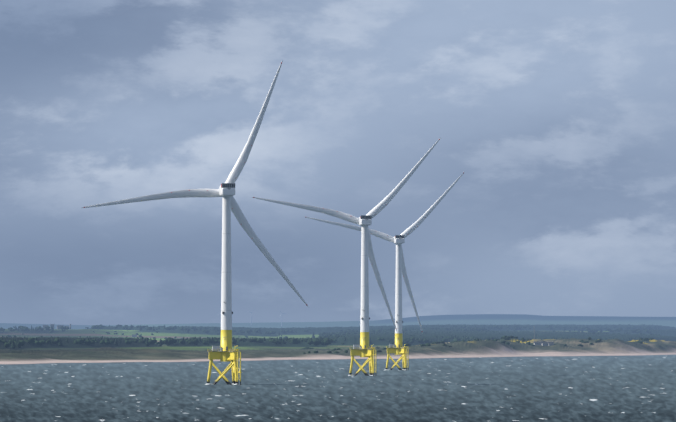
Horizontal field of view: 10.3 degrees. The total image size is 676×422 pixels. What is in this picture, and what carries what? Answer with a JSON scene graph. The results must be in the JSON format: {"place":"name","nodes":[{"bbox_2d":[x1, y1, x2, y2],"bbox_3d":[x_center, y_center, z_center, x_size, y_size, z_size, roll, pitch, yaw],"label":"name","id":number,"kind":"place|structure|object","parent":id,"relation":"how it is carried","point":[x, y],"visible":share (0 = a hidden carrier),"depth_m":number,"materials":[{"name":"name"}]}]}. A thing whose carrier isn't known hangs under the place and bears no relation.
{"place":"outdoors","nodes":[
{"label":"outdoors","id":0,"kind":"place"},
{"bbox_2d":[0,355,675,421],"bbox_3d":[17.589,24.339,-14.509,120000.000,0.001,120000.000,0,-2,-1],"label":"sea","id":1,"kind":"structure","parent":0,"point":[640,388],"depth_m":1831.57,"materials":[{"name":"liquid"}]},
{"bbox_2d":[205,197,240,384],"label":"turbine tower","id":2,"kind":"structure","parent":1,"relation":"in","point":[226,353],"depth_m":2118.85,"materials":[{"name":"white metal"}]},
{"bbox_2d":[82,60,307,305],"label":"turbine rotor","id":3,"kind":"object","parent":2,"relation":"on","point":[226,188],"visible":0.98,"depth_m":2131.18,"materials":[{"name":"white paint"}]},
{"bbox_2d":[348,226,375,375],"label":"turbine tower","id":4,"kind":"structure","parent":1,"relation":"in","point":[363,349],"depth_m":2661.05,"materials":[{"name":"white metal"}]},
{"bbox_2d":[252,139,439,330],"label":"turbine rotor","id":5,"kind":"object","parent":4,"relation":"on","point":[363,220],"visible":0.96,"depth_m":2673.42,"materials":[{"name":"white paint"}]},
{"bbox_2d":[385,244,408,369],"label":"turbine tower","id":6,"kind":"structure","parent":1,"relation":"on","point":[398,349],"depth_m":3158.76,"materials":[{"name":"white metal"}]},
{"bbox_2d":[306,172,464,332],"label":"turbine rotor","id":7,"kind":"object","parent":6,"relation":"on","point":[398,239],"visible":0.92,"depth_m":3171.26,"materials":[{"name":"white paint"}]},
{"bbox_2d":[0,314,675,363],"bbox_3d":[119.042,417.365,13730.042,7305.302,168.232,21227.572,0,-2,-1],"label":"coastal land","id":8,"kind":"structure","parent":0,"point":[663,342],"depth_m":6953.07,"materials":[{"name":"green plant"}]},
{"bbox_2d":[217,310,284,325],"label":"distant wind turbines","id":9,"kind":"object","parent":8,"relation":"on","point":[251,315],"visible":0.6,"depth_m":17474.19,"materials":[{"name":"white paint"}]},
{"bbox_2d":[43,324,553,345],"bbox_3d":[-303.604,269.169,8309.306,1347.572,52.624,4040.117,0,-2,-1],"label":"settlement","id":10,"kind":"structure","parent":8,"relation":"on","point":[548,343],"depth_m":6329.35,"materials":[{"name":"stone"}]},
{"bbox_2d":[0,324,659,353],"bbox_3d":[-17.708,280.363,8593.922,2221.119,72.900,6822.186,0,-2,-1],"label":"trees","id":11,"kind":"object","parent":8,"relation":"on","point":[323,338],"visible":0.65,"depth_m":7516.40,"materials":[{"name":"green plant"}]},
{"bbox_2d":[0,0,675,324],"label":"sky","id":12,"kind":"structure","parent":0,"point":[558,117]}
]}

